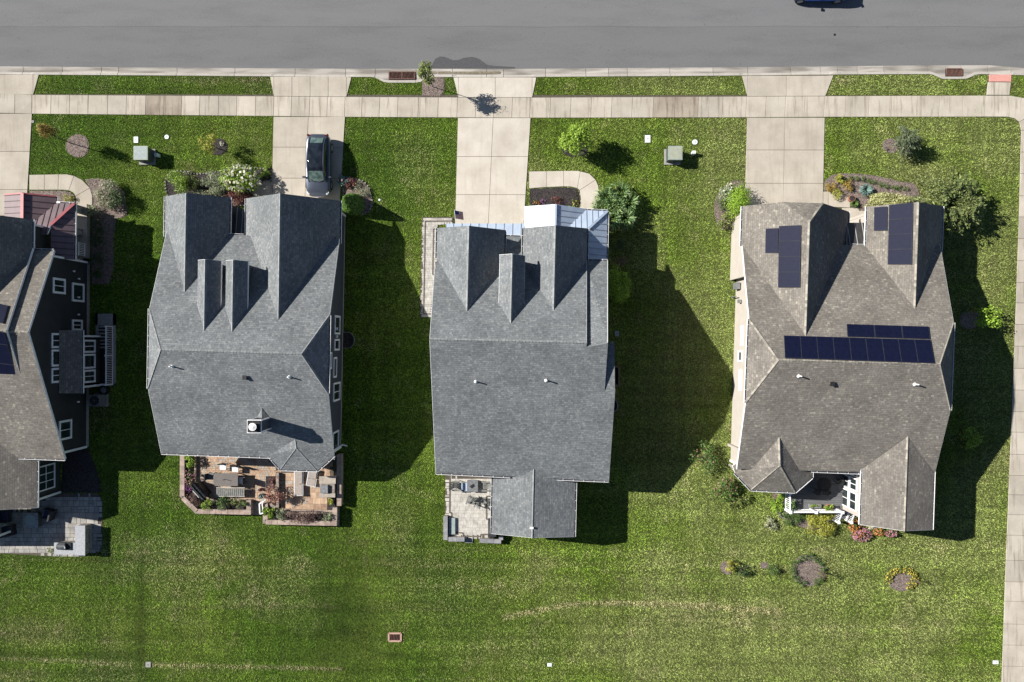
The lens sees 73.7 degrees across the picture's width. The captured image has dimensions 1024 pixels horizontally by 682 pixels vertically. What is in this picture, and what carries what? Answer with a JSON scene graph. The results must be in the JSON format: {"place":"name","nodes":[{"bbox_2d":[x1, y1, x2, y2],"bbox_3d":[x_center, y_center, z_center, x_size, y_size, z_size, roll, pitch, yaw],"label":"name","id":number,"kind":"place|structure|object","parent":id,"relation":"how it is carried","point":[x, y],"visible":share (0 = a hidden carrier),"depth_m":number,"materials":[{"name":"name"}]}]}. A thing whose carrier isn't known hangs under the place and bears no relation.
{"place":"outdoors","nodes":[
{"label":"outdoors","id":0,"kind":"place"},
{"bbox_2d":[0,74,38,215],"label":"driveway","id":1,"kind":"structure","parent":0,"point":[15,137],"depth_m":52.95,"materials":[{"name":"concrete"}]},
{"bbox_2d":[270,76,351,200],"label":"driveway","id":2,"kind":"structure","parent":0,"point":[290,136],"depth_m":52.95,"materials":[{"name":"concrete"}]},
{"bbox_2d":[302,134,332,196],"bbox_3d":[-14.834,-13.444,52.158,2.220,1.605,4.768,1,90,0],"label":"parked car","id":3,"kind":"object","parent":2,"relation":"on","point":[319,152],"visible":1,"depth_m":51.84,"materials":[{"name":"grey paint"}]},
{"bbox_2d":[420,217,452,316],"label":"side path","id":4,"kind":"structure","parent":0,"point":[429,276],"depth_m":52.94,"materials":[{"name":"concrete"}]},
{"bbox_2d":[423,220,451,313],"bbox_3d":[-5.767,-5.700,52.925,2.273,0.012,7.301,0,90,0],"label":"edging band","id":5,"kind":"object","parent":4,"relation":"on","point":[432,255],"visible":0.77,"depth_m":52.92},
{"bbox_2d":[0,94,984,117],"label":"sidewalk","id":6,"kind":"structure","parent":0,"point":[621,106],"depth_m":52.95,"materials":[{"name":"brown concrete"}]},
{"bbox_2d":[453,77,535,223],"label":"driveway","id":7,"kind":"structure","parent":0,"point":[492,166],"depth_m":52.95,"materials":[{"name":"concrete"}]},
{"bbox_2d":[0,74,1023,681],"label":"lawn","id":8,"kind":"structure","parent":0,"point":[528,562],"depth_m":53.00,"materials":[{"name":"plant"}]},
{"bbox_2d":[0,192,100,535],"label":"house","id":9,"kind":"structure","parent":8,"relation":"on","point":[49,360],"depth_m":49.29,"materials":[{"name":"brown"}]},
{"bbox_2d":[39,462,54,491],"bbox_3d":[-34.987,10.248,51.275,0.070,1.950,1.900,0,90,0],"label":"window","id":10,"kind":"structure","parent":9,"relation":"in","point":[47,472],"depth_m":51.45,"materials":[{"name":"white glass"}]},
{"bbox_2d":[52,277,65,293],"bbox_3d":[-32.745,-3.982,49.368,0.076,1.372,1.123,0,90,0],"label":"window","id":11,"kind":"structure","parent":9,"relation":"in","point":[59,287],"depth_m":49.32,"materials":[{"name":"white glass"}]},
{"bbox_2d":[59,419,71,440],"bbox_3d":[-32.804,6.528,50.148,0.070,1.416,1.438,0,90,0],"label":"window","id":12,"kind":"structure","parent":9,"relation":"in","point":[65,426],"depth_m":50.19,"materials":[{"name":"white glass"}]},
{"bbox_2d":[72,282,84,301],"bbox_3d":[-32.747,-3.662,51.537,0.070,1.430,1.402,0,90,0],"label":"window","id":13,"kind":"structure","parent":9,"relation":"in","point":[78,289],"depth_m":51.59,"materials":[{"name":"white glass"}]},
{"bbox_2d":[84,369,95,382],"bbox_3d":[-31.771,2.648,51.325,0.070,1.450,0.967,0,90,0],"label":"window","id":14,"kind":"structure","parent":9,"relation":"in","point":[89,375],"depth_m":51.36,"materials":[{"name":"white glass"}]},
{"bbox_2d":[84,354,95,368],"bbox_3d":[-31.771,1.520,51.325,0.070,1.450,1.096,0,90,0],"label":"window","id":15,"kind":"structure","parent":9,"relation":"in","point":[89,359],"depth_m":51.36,"materials":[{"name":"white glass"}]},
{"bbox_2d":[84,340,95,352],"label":"window","id":16,"kind":"structure","parent":9,"relation":"in","point":[89,345],"depth_m":51.36,"materials":[{"name":"white glass"}]},
{"bbox_2d":[0,493,102,556],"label":"patio","id":17,"kind":"structure","parent":8,"relation":"on","point":[73,509],"depth_m":52.95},
{"bbox_2d":[0,509,11,522],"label":"patio chair","id":18,"kind":"object","parent":17,"relation":"on","point":[6,516],"visible":0.81,"depth_m":52.47,"materials":[{"name":"wicker"}]},
{"bbox_2d":[0,524,16,537],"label":"patio chair","id":19,"kind":"object","parent":17,"relation":"on","point":[12,528],"visible":0.98,"depth_m":52.47,"materials":[{"name":"wicker"}]},
{"bbox_2d":[23,513,41,527],"bbox_3d":[-36.932,13.750,52.660,1.156,0.680,1.156,0,90,0],"label":"fire table","id":20,"kind":"object","parent":17,"relation":"on","point":[32,520],"visible":1,"depth_m":52.34,"materials":[{"name":"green paint"}]},
{"bbox_2d":[41,507,56,521],"bbox_3d":[-35.687,13.338,52.490,0.750,0.780,0.750,15,90,0],"label":"patio chair","id":21,"kind":"object","parent":17,"relation":"on","point":[49,514],"visible":1,"depth_m":52.47,"materials":[{"name":"wicker"}]},
{"bbox_2d":[54,523,91,554],"bbox_3d":[-33.716,15.205,52.510,2.364,0.980,2.276,0,90,0],"label":"outdoor kitchen","id":22,"kind":"object","parent":17,"relation":"on","point":[81,544],"visible":0.98,"depth_m":52.02,"materials":[{"name":"grey stone"}]},
{"bbox_2d":[29,191,74,201],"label":"mulch bed","id":23,"kind":"object","parent":8,"relation":"on","point":[60,193],"visible":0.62,"depth_m":52.95,"materials":[{"name":"wood"}]},
{"bbox_2d":[29,174,92,207],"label":"walkway","id":24,"kind":"structure","parent":8,"relation":"on","point":[79,188],"depth_m":52.95,"materials":[{"name":"concrete"}]},
{"bbox_2d":[66,134,88,156],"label":"mulch bed","id":25,"kind":"object","parent":8,"relation":"on","point":[74,142],"visible":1,"depth_m":52.95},
{"bbox_2d":[36,122,69,142],"bbox_3d":[-34.396,-15.580,51.204,1.288,3.596,1.146,0,90,0],"label":"young tree","id":26,"kind":"object","parent":25,"relation":"on","point":[42,129],"visible":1,"depth_m":50.32,"materials":[{"name":"brown plant"}]},
{"bbox_2d":[61,449,100,491],"bbox_3d":[-33.434,10.070,52.990,3.092,0.080,3.357,0,90,0],"label":"mulch bed","id":27,"kind":"object","parent":8,"relation":"on","point":[75,460],"visible":0.85,"depth_m":52.95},
{"bbox_2d":[89,393,108,405],"bbox_3d":[-31.850,4.549,52.512,1.050,0.976,1.050,0,90,0],"label":"air conditioner","id":28,"kind":"object","parent":8,"relation":"on","point":[96,399],"visible":1,"depth_m":52.06,"materials":[{"name":"metal"}]},
{"bbox_2d":[85,178,126,283],"bbox_3d":[-31.491,-8.524,52.990,3.268,0.080,8.215,0,90,0],"label":"mulch bed","id":29,"kind":"object","parent":8,"relation":"on","point":[110,234],"visible":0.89,"depth_m":52.95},
{"bbox_2d":[93,179,120,210],"bbox_3d":[-30.951,-11.243,52.395,2.080,1.252,2.513,0,90,0],"label":"shrub","id":30,"kind":"object","parent":29,"relation":"on","point":[109,185],"visible":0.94,"depth_m":52.22,"materials":[{"name":"green plant"}]},
{"bbox_2d":[105,189,126,211],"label":"shrub","id":31,"kind":"object","parent":29,"relation":"on","point":[112,203],"visible":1,"depth_m":52.07,"materials":[{"name":"green plant"}]},
{"bbox_2d":[96,314,115,384],"bbox_3d":[-31.491,0.662,52.940,1.502,0.160,5.565,0,90,0],"label":"cellar stair","id":32,"kind":"object","parent":8,"relation":"on","point":[102,320],"visible":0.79,"depth_m":52.93,"materials":[{"name":"concrete"}]},
{"bbox_2d":[94,326,112,385],"bbox_3d":[-31.526,1.113,52.440,1.305,1.120,4.575,0,90,0],"label":"white railing","id":33,"kind":"object","parent":32,"relation":"on","point":[106,357],"visible":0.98,"depth_m":52.17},
{"bbox_2d":[133,146,155,164],"bbox_3d":[-28.267,-14.266,52.479,1.250,1.082,1.200,0,90,0],"label":"transformer box","id":34,"kind":"object","parent":8,"relation":"on","point":[143,155],"visible":1,"depth_m":51.95,"materials":[{"name":"green paint"}]},
{"bbox_2d":[165,168,270,205],"bbox_3d":[-22.790,-11.969,52.990,8.215,0.080,2.915,0,90,0],"label":"mulch bed","id":35,"kind":"object","parent":8,"relation":"on","point":[169,184],"visible":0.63,"depth_m":52.95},
{"bbox_2d":[166,169,190,193],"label":"shrub","id":36,"kind":"object","parent":35,"relation":"on","point":[172,177],"visible":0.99,"depth_m":52.10,"materials":[{"name":"green plant"}]},
{"bbox_2d":[197,170,229,195],"bbox_3d":[-22.766,-12.231,52.578,2.192,0.894,2.189,-39,90,0],"label":"shrub","id":37,"kind":"object","parent":35,"relation":"on","point":[216,184],"visible":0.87,"depth_m":52.42,"materials":[{"name":"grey plant"}]},
{"bbox_2d":[222,190,251,202],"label":"shrub","id":38,"kind":"object","parent":35,"relation":"on","point":[234,194],"visible":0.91,"depth_m":52.60,"materials":[{"name":"red plant"}]},
{"bbox_2d":[218,163,263,194],"bbox_3d":[-20.639,-12.365,52.061,3.557,1.925,2.633,0,90,0],"label":"hydrangea","id":39,"kind":"object","parent":35,"relation":"on","point":[246,181],"visible":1,"depth_m":51.79,"materials":[{"name":"white plant"}]},
{"bbox_2d":[60,139,586,492],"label":"mulch chips","id":40,"kind":"object","parent":35,"relation":"on","point":[543,189],"visible":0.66,"depth_m":52.95,"materials":[{"name":"wood"}]},
{"bbox_2d":[211,138,227,154],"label":"mulch bed","id":41,"kind":"object","parent":8,"relation":"on","point":[221,148],"visible":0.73,"depth_m":52.95,"materials":[{"name":"wood"}]},
{"bbox_2d":[197,134,218,154],"bbox_3d":[-22.927,-14.909,51.922,1.529,2.160,1.776,0,90,0],"label":"young tree","id":42,"kind":"object","parent":41,"relation":"on","point":[210,147],"visible":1,"depth_m":51.38,"materials":[{"name":"yellow plant"}]},
{"bbox_2d":[146,193,347,471],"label":"house","id":43,"kind":"structure","parent":8,"relation":"on","point":[245,334],"depth_m":48.18,"materials":[{"name":"grey"}]},
{"bbox_2d":[333,382,340,401],"bbox_3d":[-13.148,3.800,51.220,0.070,1.928,1.403,1,90,0],"label":"window","id":44,"kind":"structure","parent":43,"relation":"in","point":[336,386],"depth_m":51.21,"materials":[{"name":"white glass"}]},
{"bbox_2d":[180,453,342,525],"bbox_3d":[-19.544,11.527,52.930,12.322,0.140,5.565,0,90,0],"label":"wall","id":45,"kind":"structure","parent":8,"relation":"on","point":[286,512],"depth_m":52.86,"materials":[{"name":"stone"}]},
{"bbox_2d":[194,456,277,506],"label":"patio","id":46,"kind":"structure","parent":45,"relation":"on","point":[256,471],"depth_m":52.68,"materials":[{"name":"stone"}]},
{"bbox_2d":[191,481,211,498],"bbox_3d":[-23.753,11.410,52.098,0.595,1.064,1.320,-42,90,0],"label":"barbecue grill","id":47,"kind":"object","parent":46,"relation":"on","point":[201,490],"visible":1,"depth_m":51.70,"materials":[{"name":"black metal"}]},
{"bbox_2d":[213,473,238,485],"bbox_3d":[-21.797,10.552,52.295,1.862,0.770,0.974,0,90,0],"label":"dining table","id":48,"kind":"object","parent":46,"relation":"on","point":[225,479],"visible":1,"depth_m":51.95,"materials":[{"name":"brown metal"}]},
{"bbox_2d":[216,487,245,496],"bbox_3d":[-21.545,11.556,52.445,2.176,0.470,0.703,0,90,0],"label":"patio bench","id":49,"kind":"object","parent":46,"relation":"on","point":[222,491],"visible":1,"depth_m":52.21,"materials":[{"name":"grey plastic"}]},
{"bbox_2d":[282,509,320,524],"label":"shrub","id":50,"kind":"object","parent":45,"relation":"on","point":[307,517],"visible":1,"depth_m":52.01,"materials":[{"name":"red plant"}]},
{"bbox_2d":[277,460,333,509],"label":"patio","id":51,"kind":"structure","parent":45,"relation":"on","point":[310,498],"depth_m":52.68,"materials":[{"name":"stone"}]},
{"bbox_2d":[263,484,285,504],"bbox_3d":[-18.122,11.713,52.004,1.826,1.376,1.333,40,90,0],"label":"patio tree","id":52,"kind":"object","parent":51,"relation":"on","point":[272,498],"visible":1,"depth_m":51.73,"materials":[{"name":"red plant"}]},
{"bbox_2d":[294,471,303,495],"bbox_3d":[-16.375,10.902,52.502,0.701,0.355,1.954,0,90,0],"label":"sun lounger","id":53,"kind":"object","parent":51,"relation":"on","point":[298,483],"visible":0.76,"depth_m":52.34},
{"bbox_2d":[306,472,317,486],"bbox_3d":[-15.350,10.510,52.502,0.744,0.355,1.290,9,90,0],"label":"sun lounger","id":54,"kind":"object","parent":51,"relation":"on","point":[311,482],"visible":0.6,"depth_m":52.34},
{"bbox_2d":[319,476,336,496],"bbox_3d":[-14.056,11.111,52.265,1.256,0.830,1.603,0,90,0],"label":"stone fireplace","id":55,"kind":"object","parent":51,"relation":"on","point":[328,486],"visible":1,"depth_m":51.98,"materials":[{"name":"stone"}]},
{"bbox_2d":[254,181,272,196],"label":"walkway","id":56,"kind":"structure","parent":8,"relation":"on","point":[264,189],"depth_m":52.95,"materials":[{"name":"concrete"}]},
{"bbox_2d":[342,332,354,348],"bbox_3d":[-12.701,-0.055,53.170,1.010,0.660,1.307,0,90,0],"label":"window well","id":57,"kind":"object","parent":8,"relation":"on","point":[348,340],"depth_m":52.95,"materials":[{"name":"metal"}]},
{"bbox_2d":[343,177,372,213],"bbox_3d":[-11.969,-11.285,52.990,2.297,0.080,2.871,0,90,0],"label":"mulch bed","id":58,"kind":"object","parent":8,"relation":"on","point":[352,190],"visible":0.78,"depth_m":52.95,"materials":[{"name":"wood"}]},
{"bbox_2d":[342,193,364,215],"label":"bush","id":59,"kind":"object","parent":58,"relation":"on","point":[351,204],"visible":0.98,"depth_m":51.85,"materials":[{"name":"green plant"}]},
{"bbox_2d":[388,632,401,641],"bbox_3d":[-9.085,22.967,52.955,1.070,0.090,0.720,0,90,0],"label":"drain grate","id":60,"kind":"object","parent":8,"relation":"on","point":[394,636],"visible":1,"depth_m":52.94,"materials":[{"name":"concrete"}]},
{"bbox_2d":[422,77,444,95],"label":"mulch bed","id":61,"kind":"object","parent":8,"relation":"on","point":[434,90],"visible":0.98,"depth_m":52.96,"materials":[{"name":"wood"}]},
{"bbox_2d":[416,60,434,86],"bbox_3d":[-6.283,-19.646,50.979,1.458,4.042,1.758,0,90,0],"label":"young tree","id":62,"kind":"object","parent":61,"relation":"on","point":[424,68],"visible":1,"depth_m":49.70,"materials":[{"name":"green plant"}]},
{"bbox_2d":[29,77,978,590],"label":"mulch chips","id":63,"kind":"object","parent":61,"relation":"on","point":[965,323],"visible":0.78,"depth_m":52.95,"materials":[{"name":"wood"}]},
{"bbox_2d":[445,475,490,538],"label":"patio","id":64,"kind":"structure","parent":8,"relation":"on","point":[470,520],"depth_m":52.88,"materials":[{"name":"stone"}]},
{"bbox_2d":[467,480,477,491],"bbox_3d":[-3.035,11.124,52.620,0.830,0.520,0.895,0,90,0],"label":"fire table","id":65,"kind":"object","parent":64,"relation":"on","point":[472,485],"visible":1,"depth_m":52.40,"materials":[{"name":"grey stone"}]},
{"bbox_2d":[443,515,502,543],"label":"seat wall","id":66,"kind":"structure","parent":8,"relation":"on","point":[461,538],"depth_m":52.50,"materials":[{"name":"grey stone"}]},
{"bbox_2d":[430,204,614,537],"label":"house","id":67,"kind":"structure","parent":8,"relation":"on","point":[522,356],"depth_m":46.99,"materials":[{"name":"grey"}]},
{"bbox_2d":[530,187,579,205],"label":"mulch bed","id":68,"kind":"object","parent":8,"relation":"on","point":[549,200],"visible":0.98,"depth_m":52.95,"materials":[{"name":"wood"}]},
{"bbox_2d":[529,171,598,208],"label":"walkway","id":69,"kind":"structure","parent":8,"relation":"on","point":[585,184],"depth_m":52.95,"materials":[{"name":"concrete"}]},
{"bbox_2d":[562,143,586,156],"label":"mulch bed","id":70,"kind":"object","parent":8,"relation":"on","point":[569,154],"visible":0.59,"depth_m":52.95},
{"bbox_2d":[557,122,594,156],"bbox_3d":[4.836,-15.014,51.420,2.786,3.159,2.405,-27,90,0],"label":"young tree","id":71,"kind":"object","parent":70,"relation":"on","point":[575,137],"visible":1,"depth_m":50.63,"materials":[{"name":"green plant"}]},
{"bbox_2d":[588,178,643,233],"bbox_3d":[7.933,-10.324,52.275,4.398,1.350,4.345,0,90,0],"label":"shrub","id":72,"kind":"object","parent":8,"relation":"on","point":[615,205],"visible":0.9,"depth_m":51.97,"materials":[{"name":"green plant"}]},
{"bbox_2d":[608,259,632,303],"bbox_3d":[8.037,-4.497,52.023,2.247,1.987,3.452,0,90,0],"label":"shrub","id":73,"kind":"object","parent":8,"relation":"on","point":[623,291],"visible":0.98,"depth_m":51.61,"materials":[{"name":"green plant"}]},
{"bbox_2d":[664,146,681,164],"bbox_3d":[12.433,-14.266,52.479,1.250,1.082,1.200,0,90,0],"label":"transformer box","id":74,"kind":"object","parent":8,"relation":"on","point":[672,155],"visible":1,"depth_m":51.95,"materials":[{"name":"green paint"}]},
{"bbox_2d":[688,440,720,476],"bbox_3d":[14.941,8.889,52.350,2.541,1.347,2.363,43,90,0],"label":"rose bush","id":75,"kind":"object","parent":8,"relation":"on","point":[707,448],"visible":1,"depth_m":52.27,"materials":[{"name":"green plant"}]},
{"bbox_2d":[710,477,740,501],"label":"rose bush","id":76,"kind":"object","parent":8,"relation":"on","point":[729,486],"visible":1,"depth_m":52.38,"materials":[{"name":"green plant"}]},
{"bbox_2d":[714,181,744,228],"bbox_3d":[16.916,-10.556,52.990,2.473,0.080,3.798,0,90,0],"label":"mulch bed","id":77,"kind":"object","parent":8,"relation":"on","point":[716,208],"visible":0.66,"depth_m":52.95,"materials":[{"name":"wood"}]},
{"bbox_2d":[717,212,737,230],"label":"shrub","id":78,"kind":"object","parent":77,"relation":"on","point":[721,223],"visible":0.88,"depth_m":52.40,"materials":[{"name":"green plant"}]},
{"bbox_2d":[718,183,738,203],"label":"shrub","id":79,"kind":"object","parent":77,"relation":"on","point":[726,190],"visible":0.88,"depth_m":52.36,"materials":[{"name":"grey plant"}]},
{"bbox_2d":[723,182,753,219],"bbox_3d":[17.292,-10.704,52.149,2.206,1.736,3.164,25,90,0],"label":"shrub","id":80,"kind":"object","parent":77,"relation":"on","point":[738,202],"visible":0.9,"depth_m":51.91,"materials":[{"name":"green plant"}]},
{"bbox_2d":[725,489,752,508],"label":"shrub","id":81,"kind":"object","parent":8,"relation":"on","point":[733,504],"visible":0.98,"depth_m":52.71,"materials":[{"name":"green plant"}]},
{"bbox_2d":[772,493,833,531],"bbox_3d":[22.456,13.379,52.990,5.363,0.080,2.004,22,90,0],"label":"mulch bed","id":82,"kind":"object","parent":8,"relation":"on","point":[801,521],"visible":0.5,"depth_m":52.95,"materials":[{"name":"soil"}]},
{"bbox_2d":[770,493,784,514],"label":"shrub","id":83,"kind":"object","parent":82,"relation":"on","point":[774,504],"visible":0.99,"depth_m":52.34,"materials":[{"name":"green plant"}]},
{"bbox_2d":[804,507,837,538],"bbox_3d":[23.721,13.909,52.504,2.503,1.040,2.535,0,90,0],"label":"shrub","id":84,"kind":"object","parent":82,"relation":"on","point":[817,519],"visible":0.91,"depth_m":52.28,"materials":[{"name":"yellow plant"}]},
{"bbox_2d":[792,555,825,585],"bbox_3d":[23.066,17.799,52.990,2.652,0.080,2.449,0,90,0],"label":"mulch bed","id":85,"kind":"object","parent":8,"relation":"on","point":[810,573],"visible":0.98,"depth_m":52.95,"materials":[{"name":"soil"}]},
{"bbox_2d":[782,471,843,509],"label":"deck","id":86,"kind":"structure","parent":8,"relation":"on","point":[804,496],"depth_m":52.38,"materials":[{"name":"grey wood"}]},
{"bbox_2d":[784,493,843,513],"bbox_3d":[22.919,12.184,51.858,4.142,1.065,1.660,0,90,0],"label":"deck railing","id":87,"kind":"object","parent":86,"relation":"on","point":[811,510],"visible":0.94,"depth_m":51.47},
{"bbox_2d":[817,477,830,491],"bbox_3d":[23.601,10.853,52.015,1.100,0.730,1.100,0,90,0],"label":"deck table","id":88,"kind":"object","parent":86,"relation":"on","point":[824,484],"visible":1,"depth_m":51.65,"materials":[{"name":"black plastic"}]},
{"bbox_2d":[727,202,954,530],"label":"house","id":89,"kind":"structure","parent":8,"relation":"on","point":[844,336],"depth_m":47.79,"materials":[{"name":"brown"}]},
{"bbox_2d":[848,490,856,511],"bbox_3d":[25.372,11.918,50.850,0.070,1.100,1.350,2,90,0],"label":"window","id":90,"kind":"structure","parent":89,"relation":"in","point":[852,502],"depth_m":50.86,"materials":[{"name":"white glass"}]},
{"bbox_2d":[823,191,858,210],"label":"walkway","id":91,"kind":"structure","parent":8,"relation":"on","point":[843,202],"depth_m":52.95,"materials":[{"name":"concrete"}]},
{"bbox_2d":[832,510,854,523],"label":"deck steps","id":92,"kind":"structure","parent":8,"relation":"on","point":[844,516],"depth_m":52.51,"materials":[{"name":"grey wood"}]},
{"bbox_2d":[848,526,872,541],"bbox_3d":[26.949,14.891,52.695,2.097,0.659,1.267,0,90,0],"label":"flower mound","id":93,"kind":"object","parent":8,"relation":"on","point":[859,535],"visible":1,"depth_m":52.58,"materials":[{"name":"pink plant"}]},
{"bbox_2d":[824,173,919,210],"bbox_3d":[27.957,-11.108,52.990,7.508,0.080,3.842,0,90,0],"label":"mulch bed","id":94,"kind":"object","parent":8,"relation":"on","point":[855,188],"visible":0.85,"depth_m":52.95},
{"bbox_2d":[867,192,914,204],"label":"hedge","id":95,"kind":"object","parent":94,"relation":"on","point":[883,199],"visible":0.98,"depth_m":52.54,"materials":[{"name":"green plant"}]},
{"bbox_2d":[882,139,897,152],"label":"mulch bed","id":96,"kind":"object","parent":8,"relation":"on","point":[885,143],"visible":0.66,"depth_m":52.95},
{"bbox_2d":[884,124,922,161],"bbox_3d":[30.079,-15.165,51.853,2.371,2.314,2.861,25,90,0],"label":"conifer","id":97,"kind":"object","parent":96,"relation":"on","point":[909,140],"visible":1,"depth_m":51.63,"materials":[{"name":"green plant"}]},
{"bbox_2d":[888,570,915,590],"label":"mulch bed","id":98,"kind":"object","parent":8,"relation":"on","point":[904,586],"visible":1,"depth_m":52.95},
{"bbox_2d":[908,165,988,240],"bbox_3d":[33.058,-10.570,51.586,6.169,2.939,5.889,0,90,0],"label":"spreading tree","id":99,"kind":"object","parent":8,"relation":"on","point":[951,198],"visible":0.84,"depth_m":51.04,"materials":[{"name":"green plant"}]},
{"bbox_2d":[960,310,977,328],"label":"mulch bed","id":100,"kind":"object","parent":8,"relation":"on","point":[967,314],"visible":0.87,"depth_m":52.95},
{"bbox_2d":[973,304,1003,327],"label":"shrub","id":101,"kind":"object","parent":100,"relation":"on","point":[991,321],"visible":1,"depth_m":51.73,"materials":[{"name":"green plant"}]},
{"bbox_2d":[961,427,982,449],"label":"shrub","id":102,"kind":"object","parent":8,"relation":"on","point":[973,439],"visible":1,"depth_m":52.18,"materials":[{"name":"green plant"}]},
{"bbox_2d":[986,74,1010,94],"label":"kerb ramp","id":103,"kind":"structure","parent":8,"relation":"on","point":[998,84],"depth_m":52.95,"materials":[{"name":"concrete"}]},
{"bbox_2d":[0,0,1023,68],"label":"road","id":104,"kind":"structure","parent":0,"point":[413,34],"depth_m":53.10,"materials":[{"name":"asphalt"}]},
{"bbox_2d":[431,57,514,68],"bbox_3d":[-3.047,-21.655,53.094,6.537,0.001,0.945,0,90,0],"label":"water stain","id":105,"kind":"object","parent":104,"relation":"on","point":[462,63],"visible":0.94,"depth_m":53.09,"materials":[{"name":"asphalt"}]},
{"bbox_2d":[0,65,1023,82],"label":"kerb","id":106,"kind":"structure","parent":104,"relation":"on","point":[969,71],"depth_m":53.10,"materials":[{"name":"concrete"}]},
{"bbox_2d":[389,71,414,79],"bbox_3d":[-8.550,-20.633,53.115,2.082,0.170,0.633,0,90,0],"label":"storm drain","id":107,"kind":"object","parent":106,"relation":"in","point":[401,75],"visible":1,"depth_m":53.05,"materials":[{"name":"metal"}]},
{"bbox_2d":[426,71,500,73],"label":"gutter dirt","id":108,"kind":"structure","parent":106,"relation":"on","point":[471,72],"depth_m":53.09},
{"bbox_2d":[945,68,962,76],"bbox_3d":[34.357,-20.887,53.115,1.316,0.170,0.611,0,90,0],"label":"storm drain","id":109,"kind":"object","parent":106,"relation":"in","point":[953,71],"visible":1,"depth_m":53.05,"materials":[{"name":"metal"}]},
{"bbox_2d":[742,75,832,204],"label":"driveway","id":110,"kind":"structure","parent":0,"point":[784,159],"depth_m":52.95,"materials":[{"name":"concrete"}]},
{"bbox_2d":[984,96,1023,681],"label":"path","id":111,"kind":"structure","parent":0,"point":[1013,622],"depth_m":52.95,"materials":[{"name":"concrete"}]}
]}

